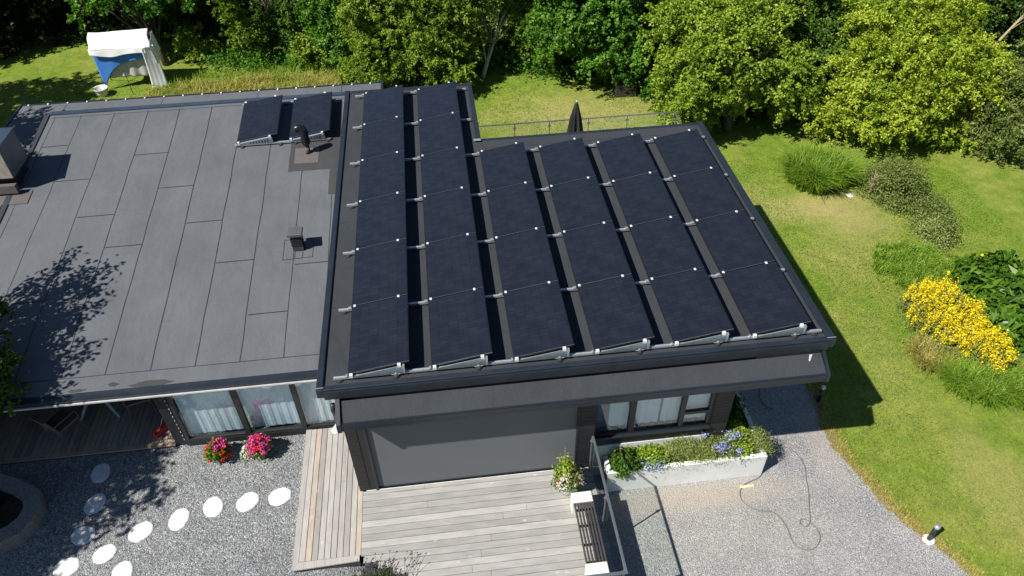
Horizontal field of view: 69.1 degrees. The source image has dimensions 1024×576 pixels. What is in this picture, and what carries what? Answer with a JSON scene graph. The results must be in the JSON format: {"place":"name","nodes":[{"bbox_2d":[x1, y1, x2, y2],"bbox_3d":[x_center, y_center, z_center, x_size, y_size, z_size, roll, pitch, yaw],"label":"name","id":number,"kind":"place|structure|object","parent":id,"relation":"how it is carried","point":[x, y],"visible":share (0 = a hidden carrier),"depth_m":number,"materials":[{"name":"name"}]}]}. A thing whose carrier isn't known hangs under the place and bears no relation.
{"place":"outdoors","nodes":[
{"label":"outdoors","id":0,"kind":"place"},
{"bbox_2d":[0,0,1023,575],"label":"ground","id":1,"kind":"structure","parent":0,"point":[994,186],"depth_m":22.61,"materials":[{"name":"plant"}]},
{"bbox_2d":[0,0,27,57],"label":"broadleaf tree","id":2,"kind":"object","parent":1,"relation":"on","point":[5,15],"visible":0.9,"depth_m":32.15,"materials":[{"name":"green plant"}]},
{"bbox_2d":[0,0,124,37],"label":"broadleaf tree","id":3,"kind":"object","parent":1,"relation":"on","point":[33,5],"visible":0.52,"depth_m":32.96,"materials":[{"name":"green plant"}]},
{"bbox_2d":[52,0,208,65],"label":"maple tree","id":4,"kind":"object","parent":1,"relation":"on","point":[151,7],"visible":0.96,"depth_m":29.93,"materials":[{"name":"green plant"}]},
{"bbox_2d":[94,31,167,93],"bbox_3d":[-15.432,-9.010,29.827,2.285,2.023,1.428,-5,42,-5],"label":"drying rack","id":5,"kind":"object","parent":1,"relation":"on","point":[124,71],"visible":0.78,"depth_m":29.66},
{"bbox_2d":[87,28,148,50],"bbox_3d":[-15.543,-9.790,29.345,2.424,0.436,0.853,-5,42,-5],"label":"bed sheet","id":6,"kind":"object","parent":5,"relation":"on","point":[135,38],"visible":1,"depth_m":29.42,"materials":[{"name":"white fabric"}]},
{"bbox_2d":[93,53,143,84],"bbox_3d":[-15.534,-8.724,29.793,1.950,1.570,0.044,-5,42,-5],"label":"bed sheet","id":7,"kind":"object","parent":5,"relation":"hanging from","point":[107,66],"visible":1,"depth_m":29.54,"materials":[{"name":"blue fabric"}]},
{"bbox_2d":[109,58,148,77],"bbox_3d":[-15.396,-8.941,29.769,2.000,1.020,0.084,-5,42,-5],"label":"bed sheet","id":8,"kind":"object","parent":5,"relation":"hanging from","point":[135,68],"visible":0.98,"depth_m":29.92,"materials":[{"name":"grey fabric"}]},
{"bbox_2d":[141,45,168,89],"bbox_3d":[-14.330,-8.791,29.760,0.620,1.760,0.281,-23,46,-22],"label":"bed sheet","id":9,"kind":"object","parent":5,"relation":"hanging from","point":[156,73],"visible":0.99,"depth_m":29.82,"materials":[{"name":"white fabric"}]},
{"bbox_2d":[130,0,258,36],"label":"broadleaf tree","id":10,"kind":"object","parent":1,"relation":"on","point":[176,14],"visible":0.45,"depth_m":32.81,"materials":[{"name":"green plant"}]},
{"bbox_2d":[161,22,227,61],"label":"fern bush","id":11,"kind":"object","parent":1,"relation":"on","point":[185,42],"visible":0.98,"depth_m":31.84,"materials":[{"name":"green plant"}]},
{"bbox_2d":[0,420,427,575],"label":"gravel yard","id":12,"kind":"structure","parent":1,"relation":"on","point":[156,488],"depth_m":15.11,"materials":[{"name":"gravel"}]},
{"bbox_2d":[0,295,32,416],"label":"garden tree","id":13,"kind":"object","parent":12,"relation":"on","point":[8,359],"visible":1,"depth_m":14.67,"materials":[{"name":"green plant"}]},
{"bbox_2d":[0,473,47,554],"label":"stone planter","id":14,"kind":"object","parent":12,"relation":"on","point":[24,509],"visible":1,"depth_m":14.90,"materials":[{"name":"stone"}]},
{"bbox_2d":[0,398,176,464],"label":"porch deck","id":15,"kind":"structure","parent":12,"relation":"on","point":[24,438],"depth_m":16.50,"materials":[{"name":"wood"}]},
{"bbox_2d":[28,407,87,446],"bbox_3d":[-9.888,2.921,16.195,0.593,0.922,0.695,16,45,18],"label":"porch chair","id":16,"kind":"object","parent":15,"relation":"on","point":[60,421],"visible":0.94,"depth_m":16.18,"materials":[{"name":"grey wicker"}]},
{"bbox_2d":[198,436,232,463],"bbox_3d":[-6.267,3.448,15.878,0.628,0.642,0.654,13,44,16],"label":"geranium pot","id":17,"kind":"object","parent":12,"relation":"on","point":[217,449],"visible":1,"depth_m":15.76,"materials":[{"name":"pink plant"}]},
{"bbox_2d":[243,431,275,461],"bbox_3d":[-5.444,3.368,15.938,0.672,0.657,0.632,9,43,11],"label":"geranium pot","id":18,"kind":"object","parent":12,"relation":"on","point":[260,445],"visible":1,"depth_m":15.82,"materials":[{"name":"pink plant"}]},
{"bbox_2d":[292,428,362,571],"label":"side deck","id":19,"kind":"structure","parent":12,"relation":"on","point":[328,534],"depth_m":14.94,"materials":[{"name":"wood"}]},
{"bbox_2d":[207,0,268,63],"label":"slender tree","id":20,"kind":"object","parent":1,"relation":"on","point":[232,13],"visible":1,"depth_m":30.57,"materials":[{"name":"green plant"}]},
{"bbox_2d":[140,69,389,96],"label":"tall grass","id":21,"kind":"structure","parent":1,"relation":"on","point":[252,82],"depth_m":29.98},
{"bbox_2d":[247,0,319,53],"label":"broadleaf tree","id":22,"kind":"object","parent":1,"relation":"on","point":[287,22],"visible":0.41,"depth_m":31.38,"materials":[{"name":"green plant"}]},
{"bbox_2d":[146,59,445,95],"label":"green grass","id":23,"kind":"structure","parent":1,"relation":"on","point":[195,76],"depth_m":30.66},
{"bbox_2d":[288,25,342,73],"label":"bush","id":24,"kind":"object","parent":1,"relation":"on","point":[299,44],"visible":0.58,"depth_m":30.84,"materials":[{"name":"green plant"}]},
{"bbox_2d":[293,0,369,73],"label":"maple tree","id":25,"kind":"object","parent":1,"relation":"on","point":[325,22],"visible":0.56,"depth_m":30.00,"materials":[{"name":"green plant"}]},
{"bbox_2d":[0,44,725,146],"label":"back lawn grass","id":26,"kind":"structure","parent":1,"relation":"on","point":[16,87],"depth_m":29.66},
{"bbox_2d":[339,51,398,87],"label":"bush","id":27,"kind":"object","parent":1,"relation":"on","point":[360,65],"visible":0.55,"depth_m":28.67,"materials":[{"name":"green plant"}]},
{"bbox_2d":[309,0,490,87],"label":"ash tree","id":28,"kind":"object","parent":1,"relation":"on","point":[394,32],"visible":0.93,"depth_m":28.14,"materials":[{"name":"green plant"}]},
{"bbox_2d":[0,80,835,490],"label":"house","id":29,"kind":"structure","parent":1,"relation":"on","point":[160,250],"depth_m":16.16,"materials":[{"name":"metal"}]},
{"bbox_2d":[173,391,242,433],"bbox_3d":[-6.463,2.552,15.800,1.150,1.600,0.016,-5,42,-5],"label":"curtain","id":30,"kind":"object","parent":29,"relation":"hanging from","point":[208,412],"visible":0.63,"depth_m":15.89,"materials":[{"name":"fabric"}]},
{"bbox_2d":[165,384,335,440],"bbox_3d":[-5.226,2.491,15.812,3.780,1.780,0.095,-5,42,-5],"label":"window","id":31,"kind":"structure","parent":29,"relation":"in","point":[247,430],"depth_m":16.17,"materials":[{"name":"black metal"}]},
{"bbox_2d":[236,385,300,426],"bbox_3d":[-5.223,2.433,15.906,1.150,1.600,0.016,-5,42,-5],"label":"curtain","id":32,"kind":"object","parent":29,"relation":"hanging from","point":[268,406],"visible":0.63,"depth_m":16.00,"materials":[{"name":"fabric"}]},
{"bbox_2d":[242,92,332,105],"bbox_3d":[-6.348,-5.313,20.996,2.520,0.325,0.113,-5,42,-5],"label":"mounting rail","id":33,"kind":"object","parent":29,"relation":"attached to","point":[285,103],"visible":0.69,"depth_m":21.05,"materials":[{"name":"metal"}]},
{"bbox_2d":[237,95,282,142],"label":"solar panel","id":34,"kind":"object","parent":33,"relation":"attached to","point":[260,118],"visible":1,"depth_m":20.28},
{"bbox_2d":[289,91,331,138],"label":"solar panel","id":35,"kind":"object","parent":33,"relation":"attached to","point":[312,114],"visible":1,"depth_m":20.44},
{"bbox_2d":[295,382,334,421],"bbox_3d":[-4.005,2.336,15.988,1.200,1.600,0.022,-5,42,-5],"label":"curtain","id":36,"kind":"object","parent":29,"relation":"hanging from","point":[314,408],"visible":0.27,"depth_m":16.12,"materials":[{"name":"white fabric"}]},
{"bbox_2d":[355,82,465,99],"bbox_3d":[-2.869,-5.595,21.005,3.120,0.311,0.140,-5,42,-5],"label":"mounting rail","id":37,"kind":"object","parent":29,"relation":"attached to","point":[358,97],"visible":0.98,"depth_m":21.05,"materials":[{"name":"metal"}]},
{"bbox_2d":[362,85,403,124],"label":"solar panel","id":38,"kind":"object","parent":37,"relation":"on","point":[383,104],"visible":1,"depth_m":20.20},
{"bbox_2d":[417,81,459,120],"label":"solar panel","id":39,"kind":"object","parent":37,"relation":"attached to","point":[437,100],"visible":1,"depth_m":20.32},
{"bbox_2d":[353,112,470,130],"bbox_3d":[-2.660,-4.429,19.710,3.120,0.311,0.140,-5,42,-5],"label":"mounting rail","id":40,"kind":"object","parent":29,"relation":"attached to","point":[357,128],"visible":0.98,"depth_m":19.75,"materials":[{"name":"metal"}]},
{"bbox_2d":[360,116,404,160],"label":"solar panel","id":41,"kind":"object","parent":40,"relation":"on","point":[382,137],"visible":1,"depth_m":18.91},
{"bbox_2d":[350,129,704,167],"bbox_3d":[0.468,-3.529,18.648,9.000,0.311,0.140,-5,42,-5],"label":"mounting rail","id":42,"kind":"object","parent":29,"relation":"attached to","point":[471,156],"visible":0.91,"depth_m":18.60,"materials":[{"name":"metal"}]},
{"bbox_2d":[358,151,405,201],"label":"solar panel","id":43,"kind":"object","parent":42,"relation":"attached to","point":[382,176],"visible":1,"depth_m":17.62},
{"bbox_2d":[419,112,463,155],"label":"solar panel","id":44,"kind":"object","parent":42,"relation":"attached to","point":[440,133],"visible":1,"depth_m":19.02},
{"bbox_2d":[420,146,469,196],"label":"solar panel","id":45,"kind":"object","parent":42,"relation":"attached to","point":[444,171],"visible":1,"depth_m":17.73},
{"bbox_2d":[480,142,532,191],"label":"solar panel","id":46,"kind":"object","parent":42,"relation":"attached to","point":[505,166],"visible":1,"depth_m":17.85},
{"bbox_2d":[538,137,595,186],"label":"solar panel","id":47,"kind":"object","parent":42,"relation":"attached to","point":[566,161],"visible":1,"depth_m":17.96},
{"bbox_2d":[596,133,656,181],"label":"solar panel","id":48,"kind":"object","parent":42,"relation":"attached to","point":[625,157],"visible":1,"depth_m":18.08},
{"bbox_2d":[653,129,717,176],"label":"solar panel","id":49,"kind":"object","parent":42,"relation":"attached to","point":[684,152],"visible":1,"depth_m":18.20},
{"bbox_2d":[347,167,727,208],"bbox_3d":[0.677,-2.363,17.353,9.000,0.311,0.140,-5,42,-5],"label":"mounting rail","id":50,"kind":"object","parent":29,"relation":"attached to","point":[479,195],"visible":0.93,"depth_m":17.30,"materials":[{"name":"metal"}]},
{"bbox_2d":[355,191,406,249],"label":"solar panel","id":51,"kind":"object","parent":50,"relation":"attached to","point":[381,220],"visible":1,"depth_m":16.32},
{"bbox_2d":[423,186,475,243],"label":"solar panel","id":52,"kind":"object","parent":50,"relation":"attached to","point":[448,214],"visible":1,"depth_m":16.43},
{"bbox_2d":[486,181,544,237],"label":"solar panel","id":53,"kind":"object","parent":50,"relation":"attached to","point":[514,209],"visible":1,"depth_m":16.55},
{"bbox_2d":[549,176,611,231],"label":"solar panel","id":54,"kind":"object","parent":50,"relation":"attached to","point":[578,204],"visible":1,"depth_m":16.67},
{"bbox_2d":[611,171,678,226],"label":"solar panel","id":55,"kind":"object","parent":50,"relation":"attached to","point":[644,198],"visible":1,"depth_m":16.78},
{"bbox_2d":[672,166,744,221],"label":"solar panel","id":56,"kind":"object","parent":50,"relation":"on","point":[707,193],"visible":1,"depth_m":16.90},
{"bbox_2d":[343,210,753,257],"bbox_3d":[0.886,-1.197,16.058,9.000,0.311,0.140,-5,42,-5],"label":"mounting rail","id":57,"kind":"object","parent":29,"relation":"attached to","point":[486,242],"visible":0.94,"depth_m":16.00,"materials":[{"name":"metal"}]},
{"bbox_2d":[425,233,483,299],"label":"solar panel","id":58,"kind":"object","parent":57,"relation":"on","point":[453,265],"visible":1,"depth_m":15.13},
{"bbox_2d":[494,227,557,292],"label":"solar panel","id":59,"kind":"object","parent":57,"relation":"on","point":[525,259],"visible":1,"depth_m":15.26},
{"bbox_2d":[562,221,631,285],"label":"solar panel","id":60,"kind":"object","parent":57,"relation":"on","point":[595,253],"visible":1,"depth_m":15.37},
{"bbox_2d":[629,216,703,279],"bbox_3d":[3.194,-0.864,15.548,1.115,0.042,1.737,-13,42,2],"label":"solar panel","id":61,"kind":"object","parent":57,"relation":"on","point":[665,247],"visible":1,"depth_m":15.48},
{"bbox_2d":[338,261,784,314],"bbox_3d":[1.096,-0.031,14.763,9.000,0.311,0.140,-5,42,-5],"label":"mounting rail","id":62,"kind":"object","parent":29,"relation":"attached to","point":[344,311],"visible":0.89,"depth_m":14.71,"materials":[{"name":"metal"}]},
{"bbox_2d":[348,294,409,374],"bbox_3d":[-2.457,0.835,13.786,1.115,0.042,1.737,-13,42,2],"label":"solar panel","id":63,"kind":"object","parent":62,"relation":"attached to","point":[379,334],"visible":1,"depth_m":13.71,"materials":[{"name":"glass"}]},
{"bbox_2d":[352,239,407,306],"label":"solar panel","id":64,"kind":"object","parent":62,"relation":"attached to","point":[380,271],"visible":1,"depth_m":15.02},
{"bbox_2d":[428,288,492,366],"bbox_3d":[-0.992,0.701,13.902,1.115,0.042,1.737,-13,42,2],"label":"solar panel","id":65,"kind":"object","parent":62,"relation":"attached to","point":[459,326],"visible":1,"depth_m":13.83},
{"bbox_2d":[503,281,573,358],"bbox_3d":[0.473,0.568,14.019,1.115,0.042,1.737,-13,42,2],"label":"solar panel","id":66,"kind":"object","parent":62,"relation":"attached to","point":[538,321],"visible":1,"depth_m":13.94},
{"bbox_2d":[577,274,654,350],"bbox_3d":[1.938,0.436,14.138,1.115,0.042,1.737,-13,42,2],"label":"solar panel","id":67,"kind":"object","parent":62,"relation":"attached to","point":[615,314],"visible":1,"depth_m":14.06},
{"bbox_2d":[649,268,733,342],"bbox_3d":[3.403,0.301,14.252,1.115,0.043,1.737,-13,42,2],"label":"solar panel","id":68,"kind":"object","parent":62,"relation":"attached to","point":[690,304],"visible":1,"depth_m":14.18,"materials":[{"name":"glass"}]},
{"bbox_2d":[695,210,774,273],"bbox_3d":[4.659,-0.997,15.665,1.115,0.042,1.737,-13,42,2],"label":"solar panel","id":69,"kind":"object","parent":62,"relation":"attached to","point":[733,241],"visible":1,"depth_m":15.60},
{"bbox_2d":[721,261,810,335],"bbox_3d":[4.868,0.170,14.371,1.115,0.042,1.737,-13,42,2],"label":"solar panel","id":70,"kind":"object","parent":62,"relation":"attached to","point":[764,297],"visible":1,"depth_m":14.30,"materials":[{"name":"glass"}]},
{"bbox_2d":[333,323,821,383],"bbox_3d":[1.306,1.143,13.459,9.000,0.311,0.165,-5,42,-5],"label":"mounting rail","id":71,"kind":"object","parent":29,"relation":"attached to","point":[558,356],"visible":1,"depth_m":13.46,"materials":[{"name":"metal"}]},
{"bbox_2d":[608,399,660,425],"bbox_3d":[2.496,2.435,15.109,1.050,1.050,0.016,-5,42,-5],"label":"curtain","id":72,"kind":"object","parent":29,"relation":"hanging from","point":[647,411],"visible":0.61,"depth_m":15.21,"materials":[{"name":"fabric"}]},
{"bbox_2d":[594,393,714,436],"bbox_3d":[2.861,2.509,15.102,2.440,1.160,0.095,-5,42,-5],"label":"window","id":73,"kind":"structure","parent":29,"relation":"in","point":[630,428],"depth_m":15.34,"materials":[{"name":"black metal"}]},
{"bbox_2d":[659,393,709,420],"bbox_3d":[3.548,2.339,15.193,0.970,1.050,0.016,-5,42,-5],"label":"curtain","id":74,"kind":"object","parent":29,"relation":"hanging from","point":[670,408],"visible":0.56,"depth_m":15.26,"materials":[{"name":"fabric"}]},
{"bbox_2d":[196,40,652,85],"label":"undergrowth","id":75,"kind":"object","parent":1,"relation":"on","point":[260,56],"visible":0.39,"depth_m":31.19,"materials":[{"name":"green plant"}]},
{"bbox_2d":[419,45,482,89],"bbox_3d":[-2.416,-8.453,29.169,2.528,2.355,2.295,-5,42,-5],"label":"bush","id":76,"kind":"object","parent":1,"relation":"on","point":[458,72],"visible":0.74,"depth_m":28.75,"materials":[{"name":"green plant"}]},
{"bbox_2d":[463,0,556,80],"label":"birch tree","id":77,"kind":"object","parent":1,"relation":"on","point":[506,8],"visible":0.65,"depth_m":29.52,"materials":[{"name":"green plant"}]},
{"bbox_2d":[0,0,1023,65],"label":"undergrowth","id":78,"kind":"object","parent":1,"relation":"on","point":[98,22],"visible":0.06,"depth_m":33.60,"materials":[{"name":"green plant"}]},
{"bbox_2d":[522,35,584,76],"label":"bush","id":79,"kind":"object","parent":1,"relation":"on","point":[563,58],"visible":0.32,"depth_m":30.16,"materials":[{"name":"green plant"}]},
{"bbox_2d":[518,0,668,100],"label":"maple tree","id":80,"kind":"object","parent":1,"relation":"on","point":[570,25],"visible":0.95,"depth_m":27.72,"materials":[{"name":"green plant"}]},
{"bbox_2d":[428,383,968,575],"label":"gravel drive","id":81,"kind":"structure","parent":1,"relation":"on","point":[718,527],"depth_m":15.52,"materials":[{"name":"gravel"}]},
{"bbox_2d":[361,467,615,575],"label":"wooden deck","id":82,"kind":"structure","parent":81,"relation":"on","point":[522,524],"depth_m":14.56,"materials":[{"name":"grey wood"}]},
{"bbox_2d":[550,453,586,495],"bbox_3d":[1.119,3.650,14.725,0.760,1.300,0.698,-5,42,-5],"label":"rose pot","id":83,"kind":"object","parent":82,"relation":"on","point":[568,478],"visible":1,"depth_m":14.70,"materials":[{"name":"white paint"}]},
{"bbox_2d":[570,491,609,575],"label":"garden bench","id":84,"kind":"object","parent":82,"relation":"on","point":[582,502],"visible":0.98,"depth_m":14.05,"materials":[{"name":"white concrete"}]},
{"bbox_2d":[585,436,627,575],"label":"glass railing","id":85,"kind":"object","parent":82,"relation":"on","point":[624,571],"visible":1,"depth_m":13.61,"materials":[{"name":"metal"}]},
{"bbox_2d":[602,391,767,491],"bbox_3d":[3.578,3.096,17.003,3.480,0.700,2.740,-5,42,-5],"label":"planter box","id":86,"kind":"object","parent":81,"relation":"on","point":[708,470],"visible":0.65,"depth_m":15.98,"materials":[{"name":"white paint"}]},
{"bbox_2d":[608,445,645,478],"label":"leafy herb","id":87,"kind":"object","parent":86,"relation":"in","point":[624,461],"visible":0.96,"depth_m":15.63,"materials":[{"name":"green plant"}]},
{"bbox_2d":[634,442,674,471],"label":"leafy herb","id":88,"kind":"object","parent":86,"relation":"in","point":[655,452],"visible":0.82,"depth_m":15.71,"materials":[{"name":"green plant"}]},
{"bbox_2d":[659,433,710,474],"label":"lavender bush","id":89,"kind":"object","parent":86,"relation":"in","point":[682,448],"visible":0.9,"depth_m":15.76,"materials":[{"name":"green plant"}]},
{"bbox_2d":[720,416,761,464],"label":"leafy herb","id":90,"kind":"object","parent":86,"relation":"in","point":[736,427],"visible":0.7,"depth_m":15.96,"materials":[{"name":"green plant"}]},
{"bbox_2d":[636,0,831,132],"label":"hazel tree","id":91,"kind":"object","parent":1,"relation":"on","point":[719,43],"visible":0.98,"depth_m":25.03,"materials":[{"name":"green plant"}]},
{"bbox_2d":[781,82,842,139],"bbox_3d":[10.773,-6.319,26.392,1.907,1.973,2.223,-27,48,-26],"label":"bush","id":92,"kind":"object","parent":1,"relation":"on","point":[811,118],"visible":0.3,"depth_m":26.24,"materials":[{"name":"green plant"}]},
{"bbox_2d":[770,137,876,195],"bbox_3d":[10.110,-3.927,24.331,3.607,1.118,3.331,-5,42,-5],"label":"grass clump","id":93,"kind":"object","parent":1,"relation":"on","point":[814,169],"visible":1,"depth_m":24.12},
{"bbox_2d":[784,0,884,79],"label":"broadleaf tree","id":94,"kind":"object","parent":1,"relation":"on","point":[827,24],"visible":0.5,"depth_m":26.85,"materials":[{"name":"green plant"}]},
{"bbox_2d":[729,145,1023,575],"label":"lawn grass","id":95,"kind":"structure","parent":1,"relation":"on","point":[865,284],"depth_m":19.27,"materials":[{"name":"plant"}]},
{"bbox_2d":[806,383,974,575],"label":"soil edge","id":96,"kind":"object","parent":1,"relation":"on","point":[832,439],"visible":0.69,"depth_m":15.99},
{"bbox_2d":[851,149,939,220],"bbox_3d":[12.203,-3.606,23.530,2.548,1.710,2.667,-5,42,-5],"label":"grey shrub","id":97,"kind":"object","parent":1,"relation":"on","point":[902,178],"visible":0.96,"depth_m":23.39,"materials":[{"name":"green plant"}]},
{"bbox_2d":[804,382,991,575],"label":"edge grass","id":98,"kind":"structure","parent":1,"relation":"on","point":[890,498],"depth_m":16.12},
{"bbox_2d":[803,0,1021,160],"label":"plum tree","id":99,"kind":"object","parent":1,"relation":"on","point":[947,63],"visible":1,"depth_m":24.57,"materials":[{"name":"green plant"}]},
{"bbox_2d":[868,236,964,289],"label":"plants","id":100,"kind":"object","parent":1,"relation":"on","point":[928,262],"visible":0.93,"depth_m":21.36,"materials":[{"name":"green plant"}]},
{"bbox_2d":[900,330,963,377],"bbox_3d":[10.537,1.669,18.603,1.924,0.479,1.847,-5,42,-5],"label":"grass clump","id":101,"kind":"object","parent":1,"relation":"on","point":[918,348],"visible":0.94,"depth_m":18.57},
{"bbox_2d":[900,184,963,228],"bbox_3d":[12.894,-2.539,22.816,1.830,1.058,1.906,-5,42,-5],"label":"shrub","id":102,"kind":"object","parent":1,"relation":"on","point":[930,204],"visible":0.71,"depth_m":22.79,"materials":[{"name":"green plant"}]},
{"bbox_2d":[906,205,969,252],"bbox_3d":[12.720,-1.908,22.178,1.612,0.974,1.812,7,43,9],"label":"shrub","id":103,"kind":"object","parent":1,"relation":"on","point":[940,233],"visible":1,"depth_m":22.11,"materials":[{"name":"green plant"}]},
{"bbox_2d":[896,274,992,362],"bbox_3d":[11.173,0.630,19.006,2.323,1.537,2.791,11,43,13],"label":"yellow flower bed","id":104,"kind":"object","parent":1,"relation":"on","point":[944,306],"visible":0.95,"depth_m":18.94,"materials":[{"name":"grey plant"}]},
{"bbox_2d":[921,107,982,157],"bbox_3d":[15.356,-5.599,26.053,1.854,1.763,2.385,12,44,14],"label":"bush","id":105,"kind":"object","parent":1,"relation":"on","point":[953,137],"visible":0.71,"depth_m":25.60,"materials":[{"name":"green plant"}]},
{"bbox_2d":[930,348,1023,412],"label":"grass clump","id":106,"kind":"object","parent":1,"relation":"on","point":[983,387],"visible":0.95,"depth_m":17.76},
{"bbox_2d":[947,249,1023,359],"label":"leaved plant","id":107,"kind":"object","parent":1,"relation":"on","point":[994,274],"visible":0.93,"depth_m":19.62,"materials":[{"name":"green plant"}]},
{"bbox_2d":[953,320,1019,372],"bbox_3d":[11.800,1.364,18.380,1.626,1.270,1.816,-5,42,-5],"label":"yellow flower bed","id":108,"kind":"object","parent":1,"relation":"on","point":[990,347],"visible":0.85,"depth_m":18.17,"materials":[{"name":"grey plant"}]},
{"bbox_2d":[955,0,1023,52],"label":"broadleaf tree","id":109,"kind":"object","parent":1,"relation":"on","point":[1007,5],"visible":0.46,"depth_m":30.71,"materials":[{"name":"green plant"}]},
{"bbox_2d":[959,40,1023,167],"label":"bush","id":110,"kind":"object","parent":1,"relation":"on","point":[1007,128],"visible":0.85,"depth_m":24.66,"materials":[{"name":"green plant"}]},
{"bbox_2d":[983,361,1023,410],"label":"grass clump","id":111,"kind":"object","parent":1,"relation":"on","point":[1018,384],"visible":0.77,"depth_m":17.66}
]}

